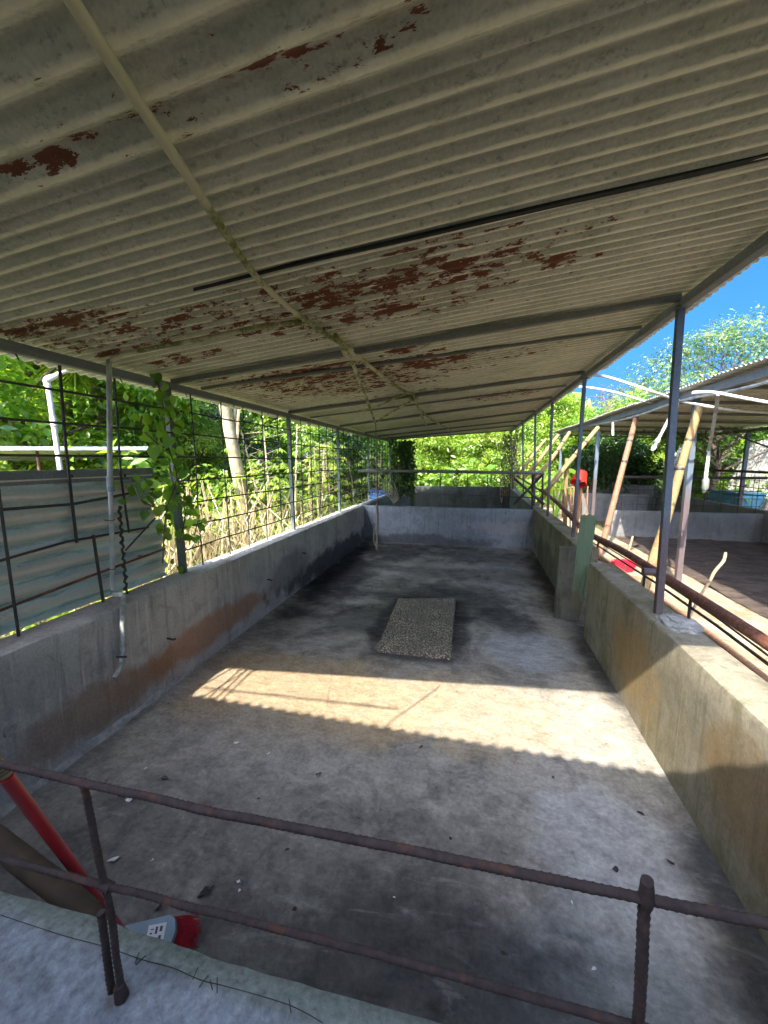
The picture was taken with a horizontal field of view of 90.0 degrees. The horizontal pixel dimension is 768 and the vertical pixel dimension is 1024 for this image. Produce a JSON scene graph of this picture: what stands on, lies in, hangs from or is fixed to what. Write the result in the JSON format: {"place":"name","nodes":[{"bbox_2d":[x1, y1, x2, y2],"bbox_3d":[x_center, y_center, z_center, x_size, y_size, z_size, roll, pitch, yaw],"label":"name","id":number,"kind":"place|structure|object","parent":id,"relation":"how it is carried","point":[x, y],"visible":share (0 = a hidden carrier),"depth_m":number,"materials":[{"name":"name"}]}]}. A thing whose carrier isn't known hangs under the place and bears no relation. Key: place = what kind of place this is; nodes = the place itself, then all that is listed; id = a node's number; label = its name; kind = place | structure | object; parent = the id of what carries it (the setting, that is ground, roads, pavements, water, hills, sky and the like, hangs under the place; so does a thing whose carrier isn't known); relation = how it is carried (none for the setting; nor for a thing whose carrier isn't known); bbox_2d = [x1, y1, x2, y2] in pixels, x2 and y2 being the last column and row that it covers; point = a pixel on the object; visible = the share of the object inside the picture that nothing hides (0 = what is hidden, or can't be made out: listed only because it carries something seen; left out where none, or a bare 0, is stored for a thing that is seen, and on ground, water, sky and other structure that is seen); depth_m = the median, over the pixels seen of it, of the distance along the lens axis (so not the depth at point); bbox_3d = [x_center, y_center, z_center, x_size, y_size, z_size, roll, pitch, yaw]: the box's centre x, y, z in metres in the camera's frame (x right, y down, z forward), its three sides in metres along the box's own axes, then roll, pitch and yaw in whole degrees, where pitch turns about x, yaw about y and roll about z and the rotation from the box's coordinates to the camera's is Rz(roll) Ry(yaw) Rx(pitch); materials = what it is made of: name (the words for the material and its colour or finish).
{"place":"outdoors","nodes":[
{"label":"outdoors","id":0,"kind":"place"},
{"bbox_2d":[0,478,766,638],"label":"ground","id":1,"kind":"structure","parent":0,"point":[600,525],"depth_m":6.82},
{"bbox_2d":[0,446,147,469],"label":"shed","id":2,"kind":"structure","parent":1,"relation":"on","point":[82,450],"depth_m":6.49,"materials":[{"name":"white metal"}]},
{"bbox_2d":[0,358,156,468],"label":"palm tree","id":3,"kind":"object","parent":1,"relation":"on","point":[10,366],"visible":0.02,"depth_m":8.70,"materials":[{"name":"green plant"}]},
{"bbox_2d":[14,361,179,467],"bbox_3d":[-6.751,-1.841,9.191,3.744,5.166,3.660,2,8,13],"label":"palm tree","id":4,"kind":"object","parent":1,"relation":"on","point":[70,379],"visible":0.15,"depth_m":8.21,"materials":[{"name":"green plant"}]},
{"bbox_2d":[0,354,219,491],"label":"broadleaf tree","id":5,"kind":"object","parent":1,"relation":"on","point":[14,405],"visible":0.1,"depth_m":7.51,"materials":[{"name":"green plant"}]},
{"bbox_2d":[92,420,198,520],"bbox_3d":[-5.818,-0.835,9.531,2.763,2.951,2.462,-6,10,-38],"label":"broadleaf tree","id":6,"kind":"object","parent":1,"relation":"on","point":[148,445],"visible":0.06,"depth_m":8.89,"materials":[{"name":"green plant"}]},
{"bbox_2d":[2,476,330,635],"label":"dry canes","id":7,"kind":"object","parent":1,"relation":"on","point":[234,542],"visible":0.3,"depth_m":6.15,"materials":[{"name":"plant"}]},
{"bbox_2d":[0,505,363,806],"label":"concrete wall","id":8,"kind":"structure","parent":1,"relation":"on","point":[63,695],"depth_m":2.78,"materials":[{"name":"concrete"}]},
{"bbox_2d":[0,379,172,636],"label":"panel","id":9,"kind":"object","parent":8,"relation":"on","point":[1,505],"visible":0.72,"depth_m":2.18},
{"bbox_2d":[92,535,104,602],"bbox_3d":[-1.973,0.414,2.655,0.041,0.520,0.019,-1,8,-8],"label":"rebar rod","id":10,"kind":"object","parent":8,"relation":"on","point":[98,568],"visible":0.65,"depth_m":2.65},
{"bbox_2d":[0,527,148,561],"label":"rebar rod","id":11,"kind":"object","parent":10,"relation":"attached to","point":[45,547],"visible":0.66,"depth_m":2.44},
{"bbox_2d":[58,365,78,542],"bbox_3d":[-2.032,-0.378,2.467,0.018,1.172,0.035,2,8,13],"label":"rebar rod","id":12,"kind":"object","parent":11,"relation":"attached to","point":[66,451],"visible":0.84,"depth_m":2.46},
{"bbox_2d":[0,468,167,635],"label":"corrugated barrier","id":13,"kind":"object","parent":11,"relation":"attached to","point":[39,572],"visible":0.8,"depth_m":2.52,"materials":[{"name":"metal"}]},
{"bbox_2d":[113,378,129,532],"bbox_3d":[-1.948,-0.436,2.837,0.015,1.201,0.042,2,8,13],"label":"rebar rod","id":14,"kind":"object","parent":11,"relation":"attached to","point":[118,444],"visible":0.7,"depth_m":2.82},
{"bbox_2d":[3,488,153,510],"bbox_3d":[-2.018,-0.086,2.569,0.018,0.070,1.199,2,8,13],"label":"rebar rod","id":15,"kind":"object","parent":14,"relation":"attached to","point":[51,505],"visible":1,"depth_m":2.43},
{"bbox_2d":[0,548,165,611],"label":"rebar rod","id":16,"kind":"object","parent":10,"relation":"attached to","point":[60,587],"visible":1,"depth_m":2.48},
{"bbox_2d":[105,359,126,679],"bbox_3d":[-1.801,0.037,2.507,0.122,2.064,0.376,-3,8,-21],"label":"water pipe","id":17,"kind":"object","parent":8,"relation":"attached to","point":[114,592],"visible":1,"depth_m":2.57,"materials":[{"name":"grey plastic"}]},
{"bbox_2d":[117,506,128,593],"bbox_3d":[-1.916,0.309,2.822,0.039,0.712,0.055,2,8,13],"label":"twisted wire","id":18,"kind":"object","parent":8,"relation":"on","point":[119,518],"visible":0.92,"depth_m":2.81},
{"bbox_2d":[158,387,186,573],"bbox_3d":[-1.788,-0.239,3.263,0.090,1.592,0.099,2,8,13],"label":"steel post","id":19,"kind":"object","parent":8,"relation":"on","point":[180,546],"visible":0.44,"depth_m":3.30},
{"bbox_2d":[114,372,206,573],"bbox_3d":[-1.753,-0.286,3.086,0.298,1.643,0.868,2,8,13],"label":"climbing vine","id":20,"kind":"object","parent":19,"relation":"attached to","point":[170,490],"visible":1,"depth_m":3.08,"materials":[{"name":"green plant"}]},
{"bbox_2d":[177,394,292,564],"bbox_3d":[-1.530,-0.372,4.340,0.029,1.592,2.140,2,8,13],"label":"panel","id":21,"kind":"object","parent":8,"relation":"on","point":[225,477],"visible":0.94,"depth_m":4.04,"materials":[{"name":"metal"}]},
{"bbox_2d":[284,416,295,529],"bbox_3d":[-1.310,-0.520,5.370,0.090,1.592,0.097,2,8,13],"label":"steel post","id":22,"kind":"object","parent":8,"relation":"on","point":[290,465],"visible":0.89,"depth_m":5.37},
{"bbox_2d":[291,421,339,525],"bbox_3d":[-1.072,-0.642,6.361,0.029,1.592,1.960,2,8,13],"label":"panel","id":23,"kind":"object","parent":8,"relation":"on","point":[311,471],"visible":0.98,"depth_m":6.16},
{"bbox_2d":[336,428,340,511],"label":"steel post","id":24,"kind":"object","parent":8,"relation":"on","point":[338,471],"visible":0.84,"depth_m":7.29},
{"bbox_2d":[339,431,368,509],"bbox_3d":[-0.611,-0.913,8.392,0.029,1.592,2.160,2,8,13],"label":"panel","id":25,"kind":"object","parent":8,"relation":"on","point":[357,468],"visible":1,"depth_m":8.25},
{"bbox_2d":[130,412,235,525],"bbox_3d":[-5.096,-1.024,9.919,2.696,3.232,3.026,-3,8,-23],"label":"broadleaf tree","id":26,"kind":"object","parent":1,"relation":"on","point":[205,446],"visible":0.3,"depth_m":9.53,"materials":[{"name":"green plant"}]},
{"bbox_2d":[10,490,367,634],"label":"undergrowth","id":27,"kind":"object","parent":1,"relation":"on","point":[357,500],"visible":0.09,"depth_m":8.33,"materials":[{"name":"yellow plant"}]},
{"bbox_2d":[0,435,381,562],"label":"undergrowth","id":28,"kind":"object","parent":1,"relation":"on","point":[135,461],"visible":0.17,"depth_m":8.49,"materials":[{"name":"green plant"}]},
{"bbox_2d":[0,891,440,1023],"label":"front wall","id":29,"kind":"structure","parent":1,"relation":"on","point":[46,977],"depth_m":0.73,"materials":[{"name":"concrete"}]},
{"bbox_2d":[0,823,105,916],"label":"wooden log","id":30,"kind":"object","parent":29,"relation":"on","point":[66,894],"visible":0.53,"depth_m":0.94,"materials":[{"name":"brown wood"}]},
{"bbox_2d":[0,915,322,1023],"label":"reinforcing wire","id":31,"kind":"object","parent":29,"relation":"on","point":[210,982],"visible":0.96,"depth_m":0.75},
{"bbox_2d":[0,759,767,1023],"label":"front railing","id":32,"kind":"object","parent":29,"relation":"on","point":[645,898],"visible":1,"depth_m":0.57,"materials":[{"name":"metal"}]},
{"bbox_2d":[177,400,293,506],"bbox_3d":[-5.247,-1.693,12.347,4.358,4.032,4.038,2,8,13],"label":"broadleaf tree","id":33,"kind":"object","parent":1,"relation":"on","point":[258,446],"visible":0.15,"depth_m":12.26,"materials":[{"name":"green plant"}]},
{"bbox_2d":[219,404,252,540],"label":"pale tree","id":34,"kind":"object","parent":1,"relation":"on","point":[230,429],"depth_m":7.69,"materials":[{"name":"beige plant"}]},
{"bbox_2d":[221,424,325,534],"bbox_3d":[-2.169,-0.560,8.158,2.032,2.684,1.447,2,8,13],"label":"palmate plant","id":35,"kind":"object","parent":1,"relation":"on","point":[274,466],"visible":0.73,"depth_m":8.09,"materials":[{"name":"green plant"}]},
{"bbox_2d":[216,407,342,494],"bbox_3d":[-4.554,-3.570,15.121,6.578,7.026,5.861,2,8,13],"label":"broadleaf tree","id":36,"kind":"object","parent":1,"relation":"on","point":[252,415],"visible":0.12,"depth_m":13.83,"materials":[{"name":"green plant"}]},
{"bbox_2d":[286,438,347,516],"bbox_3d":[-1.567,-0.537,9.021,1.430,2.412,2.148,-3,8,-20],"label":"palmate plant","id":37,"kind":"object","parent":1,"relation":"on","point":[317,486],"visible":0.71,"depth_m":8.91,"materials":[{"name":"green plant"}]},
{"bbox_2d":[255,416,383,494],"bbox_3d":[-2.494,-3.271,15.899,5.405,6.242,6.227,4,9,30],"label":"broadleaf tree","id":38,"kind":"object","parent":1,"relation":"on","point":[293,441],"visible":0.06,"depth_m":14.07,"materials":[{"name":"green plant"}]},
{"bbox_2d":[302,445,351,512],"bbox_3d":[-1.398,-0.559,9.703,1.325,2.273,1.367,2,8,13],"label":"palmate plant","id":39,"kind":"object","parent":1,"relation":"on","point":[327,492],"visible":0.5,"depth_m":9.60,"materials":[{"name":"green plant"}]},
{"bbox_2d":[283,428,388,507],"bbox_3d":[-1.506,-1.505,13.104,3.704,3.428,3.432,3,8,21],"label":"broadleaf tree","id":40,"kind":"object","parent":1,"relation":"on","point":[348,444],"visible":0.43,"depth_m":12.62,"materials":[{"name":"green plant"}]},
{"bbox_2d":[331,447,396,503],"bbox_3d":[-0.617,-0.939,12.294,2.168,2.343,1.656,2,8,13],"label":"palmate plant","id":41,"kind":"object","parent":1,"relation":"on","point":[378,464],"visible":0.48,"depth_m":12.04,"materials":[{"name":"green plant"}]},
{"bbox_2d":[358,488,410,505],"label":"concrete wall","id":42,"kind":"structure","parent":1,"relation":"on","point":[385,499],"depth_m":10.83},
{"bbox_2d":[369,437,389,497],"bbox_3d":[-0.083,-1.224,10.723,0.029,1.592,2.580,2,8,13],"label":"panel","id":43,"kind":"object","parent":42,"relation":"on","point":[382,459],"visible":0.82,"depth_m":10.67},
{"bbox_2d":[394,436,451,485],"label":"broadleaf tree","id":44,"kind":"object","parent":1,"relation":"on","point":[429,445],"visible":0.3,"depth_m":16.73,"materials":[{"name":"green plant"}]},
{"bbox_2d":[388,435,468,473],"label":"broadleaf tree","id":45,"kind":"object","parent":1,"relation":"on","point":[449,453],"visible":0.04,"depth_m":21.42,"materials":[{"name":"green plant"}]},
{"bbox_2d":[364,505,533,548],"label":"concrete wall","id":46,"kind":"structure","parent":1,"relation":"on","point":[491,527],"depth_m":8.20,"materials":[{"name":"concrete"}]},
{"bbox_2d":[358,470,543,507],"bbox_3d":[1.325,-0.494,8.216,3.890,0.808,0.064,2,8,13],"label":"pen rail","id":47,"kind":"object","parent":46,"relation":"on","point":[459,471],"visible":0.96,"depth_m":8.12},
{"bbox_2d":[411,486,508,507],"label":"concrete wall","id":48,"kind":"structure","parent":1,"relation":"on","point":[426,499],"depth_m":14.18,"materials":[{"name":"concrete"}]},
{"bbox_2d":[278,451,661,506],"bbox_3d":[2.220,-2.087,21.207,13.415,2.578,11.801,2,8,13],"label":"undergrowth","id":49,"kind":"object","parent":1,"relation":"on","point":[455,463],"visible":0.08,"depth_m":15.95,"materials":[{"name":"green plant"}]},
{"bbox_2d":[197,369,758,461],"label":"woodland","id":50,"kind":"object","parent":1,"relation":"on","point":[578,394],"depth_m":29.94,"materials":[{"name":"green plant"}]},
{"bbox_2d":[449,431,524,486],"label":"broadleaf tree","id":51,"kind":"object","parent":1,"relation":"on","point":[470,444],"visible":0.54,"depth_m":16.62,"materials":[{"name":"green plant"}]},
{"bbox_2d":[448,421,548,485],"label":"broadleaf tree","id":52,"kind":"object","parent":1,"relation":"on","point":[528,449],"visible":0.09,"depth_m":19.66,"materials":[{"name":"green plant"}]},
{"bbox_2d":[509,488,540,533],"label":"concrete wall","id":53,"kind":"structure","parent":1,"relation":"on","point":[523,503],"depth_m":10.77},
{"bbox_2d":[536,426,599,504],"bbox_3d":[4.206,-1.036,8.596,1.522,1.796,0.370,-2,8,-12],"label":"wooden prop","id":54,"kind":"object","parent":53,"relation":"on","point":[562,470],"visible":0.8,"depth_m":8.53,"materials":[{"name":"brown wood"}]},
{"bbox_2d":[537,468,575,516],"bbox_3d":[5.433,-0.585,12.344,1.436,1.630,1.415,-1,8,-7],"label":"broad leaved plant","id":55,"kind":"object","parent":1,"relation":"on","point":[557,490],"visible":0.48,"depth_m":12.30,"materials":[{"name":"green plant"}]},
{"bbox_2d":[526,392,601,479],"bbox_3d":[11.024,-4.526,24.864,5.275,6.324,5.920,-1,8,-6],"label":"broadleaf tree","id":56,"kind":"object","parent":1,"relation":"on","point":[561,410],"visible":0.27,"depth_m":23.56,"materials":[{"name":"green plant"}]},
{"bbox_2d":[532,509,598,586],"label":"concrete wall","id":57,"kind":"structure","parent":1,"relation":"on","point":[551,533],"depth_m":6.02,"materials":[{"name":"concrete"}]},
{"bbox_2d":[546,401,555,515],"bbox_3d":[2.839,-0.877,6.602,0.090,2.014,0.090,2,8,13],"label":"steel post","id":58,"kind":"object","parent":57,"relation":"on","point":[550,457],"visible":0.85,"depth_m":6.56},
{"bbox_2d":[571,377,589,536],"bbox_3d":[2.422,-0.632,4.764,0.090,2.014,0.090,2,8,13],"label":"steel post","id":59,"kind":"object","parent":57,"relation":"on","point":[580,436],"visible":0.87,"depth_m":4.73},
{"bbox_2d":[553,546,591,620],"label":"concrete pier","id":60,"kind":"structure","parent":1,"relation":"on","point":[566,559],"depth_m":4.35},
{"bbox_2d":[552,403,614,476],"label":"broadleaf tree","id":61,"kind":"object","parent":1,"relation":"on","point":[587,416],"visible":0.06,"depth_m":22.72,"materials":[{"name":"green plant"}]},
{"bbox_2d":[560,484,657,510],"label":"concrete wall","id":62,"kind":"structure","parent":1,"relation":"on","point":[647,489],"depth_m":13.76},
{"bbox_2d":[564,443,637,493],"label":"hanging vines","id":63,"kind":"object","parent":62,"relation":"attached to","point":[605,460],"visible":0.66,"depth_m":13.66,"materials":[{"name":"green plant"}]},
{"bbox_2d":[580,493,647,520],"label":"concrete wall","id":64,"kind":"structure","parent":1,"relation":"on","point":[603,501],"depth_m":11.74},
{"bbox_2d":[581,434,664,489],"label":"broadleaf tree","id":65,"kind":"object","parent":1,"relation":"on","point":[640,463],"visible":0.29,"depth_m":14.12,"materials":[{"name":"green plant"}]},
{"bbox_2d":[569,301,767,499],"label":"feathery tree","id":66,"kind":"object","parent":1,"relation":"on","point":[718,457],"visible":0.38,"depth_m":11.04,"materials":[{"name":"green plant"}]},
{"bbox_2d":[584,562,767,945],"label":"concrete wall","id":67,"kind":"structure","parent":1,"relation":"on","point":[696,706],"depth_m":1.95,"materials":[{"name":"concrete"}]},
{"bbox_2d":[653,305,691,614],"bbox_3d":[1.903,-0.336,2.545,0.102,2.019,0.320,3,8,21],"label":"steel post","id":68,"kind":"object","parent":67,"relation":"on","point":[679,310],"visible":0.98,"depth_m":2.52,"materials":[{"name":"metal"}]},
{"bbox_2d":[0,0,767,441],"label":"shed roof","id":69,"kind":"structure","parent":68,"relation":"on","point":[472,216],"depth_m":1.33,"materials":[{"name":"metal"}]},
{"bbox_2d":[43,370,67,469],"bbox_3d":[-2.379,-0.719,2.990,0.842,0.848,0.062,4,8,26],"label":"white pipe","id":70,"kind":"object","parent":69,"relation":"attached to","point":[48,379],"visible":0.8,"depth_m":3.13,"materials":[{"name":"plastic"}]},
{"bbox_2d":[109,319,302,362],"bbox_3d":[-1.143,-1.047,2.350,1.363,0.174,0.093,2,8,13],"label":"plastic pipe","id":71,"kind":"object","parent":69,"relation":"attached to","point":[114,358],"visible":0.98,"depth_m":2.31,"materials":[{"name":"beige plastic"}]},
{"bbox_2d":[63,0,353,350],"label":"plastic pipe","id":72,"kind":"object","parent":69,"relation":"attached to","point":[79,12],"visible":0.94,"depth_m":0.95,"materials":[{"name":"beige plastic"}]},
{"bbox_2d":[342,347,375,423],"bbox_3d":[-0.198,-1.298,4.436,0.061,0.235,3.370,0,8,2],"label":"plastic pipe","id":73,"kind":"object","parent":69,"relation":"attached to","point":[354,367],"visible":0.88,"depth_m":3.64,"materials":[{"name":"beige plastic"}]},
{"bbox_2d":[333,333,410,394],"bbox_3d":[-0.023,-1.282,3.554,0.076,0.047,2.290,2,8,16],"label":"plastic pipe","id":74,"kind":"object","parent":69,"relation":"attached to","point":[342,343],"visible":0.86,"depth_m":3.25,"materials":[{"name":"beige plastic"}]},
{"bbox_2d":[388,439,416,504],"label":"hanging vines","id":75,"kind":"object","parent":69,"relation":"hanging from","point":[404,450],"visible":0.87,"depth_m":12.16,"materials":[{"name":"green plant"}]},
{"bbox_2d":[496,433,520,502],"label":"hanging vines","id":76,"kind":"object","parent":69,"relation":"hanging from","point":[514,453],"visible":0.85,"depth_m":13.50,"materials":[{"name":"green plant"}]},
{"bbox_2d":[655,613,704,634],"bbox_3d":[1.841,0.693,2.387,0.249,0.073,0.294,2,8,13],"label":"mortar lump","id":77,"kind":"object","parent":67,"relation":"on","point":[677,623],"visible":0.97,"depth_m":2.33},
{"bbox_2d":[593,534,767,665],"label":"pipe railing","id":78,"kind":"object","parent":67,"relation":"attached to","point":[731,621],"visible":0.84,"depth_m":2.44,"materials":[{"name":"metal"}]},
{"bbox_2d":[609,510,763,541],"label":"concrete wall","id":79,"kind":"structure","parent":1,"relation":"on","point":[744,527],"depth_m":8.84,"materials":[{"name":"concrete"}]},
{"bbox_2d":[616,476,767,513],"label":"rail fence","id":80,"kind":"object","parent":79,"relation":"on","point":[701,477],"visible":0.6,"depth_m":8.76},
{"bbox_2d":[637,435,739,486],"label":"broadleaf tree","id":81,"kind":"object","parent":1,"relation":"on","point":[661,455],"visible":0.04,"depth_m":17.41,"materials":[{"name":"green plant"}]},
{"bbox_2d":[654,492,767,543],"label":"concrete wall","id":82,"kind":"structure","parent":1,"relation":"on","point":[727,508],"depth_m":10.24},
{"bbox_2d":[660,467,767,507],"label":"rail fence","id":83,"kind":"object","parent":82,"relation":"on","point":[740,471],"visible":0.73,"depth_m":9.58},
{"bbox_2d":[674,427,767,498],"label":"broadleaf tree","id":84,"kind":"object","parent":1,"relation":"on","point":[703,460],"visible":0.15,"depth_m":12.37,"materials":[{"name":"green plant"}]},
{"bbox_2d":[707,490,767,508],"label":"blue tank","id":85,"kind":"object","parent":1,"relation":"on","point":[716,494],"visible":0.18,"depth_m":10.02,"materials":[{"name":"plastic"}]},
{"bbox_2d":[737,432,751,505],"bbox_3d":[8.846,-0.694,9.483,0.100,2.510,0.100,2,8,13],"label":"steel post","id":86,"kind":"object","parent":1,"relation":"on","point":[745,455],"visible":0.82,"depth_m":9.40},
{"bbox_2d":[725,440,767,509],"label":"leaning sheet","id":87,"kind":"object","parent":1,"relation":"on","point":[759,463],"visible":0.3,"depth_m":10.77,"materials":[{"name":"grey metal"}]},
{"bbox_2d":[0,541,767,1023],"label":"pen floor","id":88,"kind":"structure","parent":0,"point":[510,709],"depth_m":1.99,"materials":[{"name":"concrete"}]},
{"bbox_2d":[0,754,201,946],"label":"push broom","id":89,"kind":"object","parent":88,"relation":"on","point":[181,931],"visible":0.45,"depth_m":1.02,"materials":[{"name":"red plastic"}]},
{"bbox_2d":[0,661,204,819],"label":"mortar fillet","id":90,"kind":"object","parent":88,"relation":"on","point":[78,753],"visible":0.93,"depth_m":2.43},
{"bbox_2d":[378,598,455,659],"bbox_3d":[0.416,1.214,4.288,0.737,0.069,1.495,2,8,13],"label":"concrete slab","id":91,"kind":"object","parent":88,"relation":"on","point":[420,627],"depth_m":4.00,"materials":[{"name":"concrete"}]},
{"bbox_2d":[571,513,596,622],"bbox_3d":[2.090,0.603,4.032,0.178,1.189,0.050,5,9,33],"label":"wooden board","id":92,"kind":"object","parent":88,"relation":"on","point":[587,525],"visible":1,"depth_m":4.01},
{"bbox_2d":[529,498,767,674],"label":"passage path","id":93,"kind":"structure","parent":0,"point":[755,620],"depth_m":4.82,"materials":[{"name":"concrete"}]},
{"bbox_2d":[552,486,588,527],"bbox_3d":[4.090,0.007,8.484,0.261,1.217,1.120,-1,8,-4],"label":"rusty cage","id":94,"kind":"object","parent":93,"relation":"on","point":[567,494],"visible":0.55,"depth_m":8.34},
{"bbox_2d":[590,425,601,515],"bbox_3d":[5.300,-0.808,9.652,0.100,2.690,0.100,2,8,13],"label":"steel post","id":95,"kind":"object","parent":93,"relation":"on","point":[595,473],"visible":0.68,"depth_m":9.60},
{"bbox_2d":[598,416,638,559],"bbox_3d":[4.325,-0.458,7.123,0.981,2.672,0.122,-4,9,-28],"label":"wooden prop","id":96,"kind":"object","parent":93,"relation":"on","point":[612,507],"visible":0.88,"depth_m":7.10,"materials":[{"name":"wood"}]},
{"bbox_2d":[610,536,635,572],"bbox_3d":[3.967,0.774,6.384,0.398,0.726,0.345,2,8,13],"label":"yard broom","id":97,"kind":"object","parent":93,"relation":"on","point":[621,565],"visible":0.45,"depth_m":6.29,"materials":[{"name":"red plastic"}]},
{"bbox_2d":[640,403,703,590],"bbox_3d":[3.718,-0.135,5.110,1.317,2.621,0.284,-5,9,-33],"label":"wooden prop","id":98,"kind":"object","parent":93,"relation":"on","point":[680,467],"visible":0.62,"depth_m":5.20,"materials":[{"name":"brown wood"}]},
{"bbox_2d":[598,555,767,682],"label":"rusty pipe","id":99,"kind":"object","parent":93,"relation":"on","point":[738,656],"visible":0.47,"depth_m":3.64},
{"bbox_2d":[674,397,702,581],"bbox_3d":[4.368,-0.260,5.541,0.100,2.690,0.100,2,8,13],"label":"steel post","id":100,"kind":"object","parent":93,"relation":"on","point":[685,505],"visible":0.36,"depth_m":5.55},
{"bbox_2d":[553,357,767,440],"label":"shed roof","id":101,"kind":"structure","parent":100,"relation":"on","point":[749,379],"depth_m":7.15,"materials":[{"name":"metal"}]},
{"bbox_2d":[592,374,767,413],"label":"plastic pipe","id":102,"kind":"object","parent":101,"relation":"attached to","point":[666,396],"visible":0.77,"depth_m":4.78,"materials":[{"name":"white plastic"}]},
{"bbox_2d":[702,395,719,492],"bbox_3d":[4.121,-0.838,4.859,0.065,1.151,1.140,6,10,38],"label":"hanging pipe","id":103,"kind":"object","parent":101,"relation":"hanging from","point":[716,405],"visible":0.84,"depth_m":4.89,"materials":[{"name":"grey plastic"}]},
{"bbox_2d":[691,390,767,403],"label":"plastic pipe","id":104,"kind":"object","parent":101,"relation":"attached to","point":[730,395],"visible":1,"depth_m":3.81,"materials":[{"name":"white plastic"}]},
{"bbox_2d":[563,256,767,461],"label":"sky","id":105,"kind":"structure","parent":0,"point":[740,294],"materials":[{"name":"blue"}]},
{"bbox_2d":[613,536,767,618],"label":"yard floor","id":106,"kind":"structure","parent":0,"point":[740,576],"depth_m":6.72,"materials":[{"name":"concrete"}]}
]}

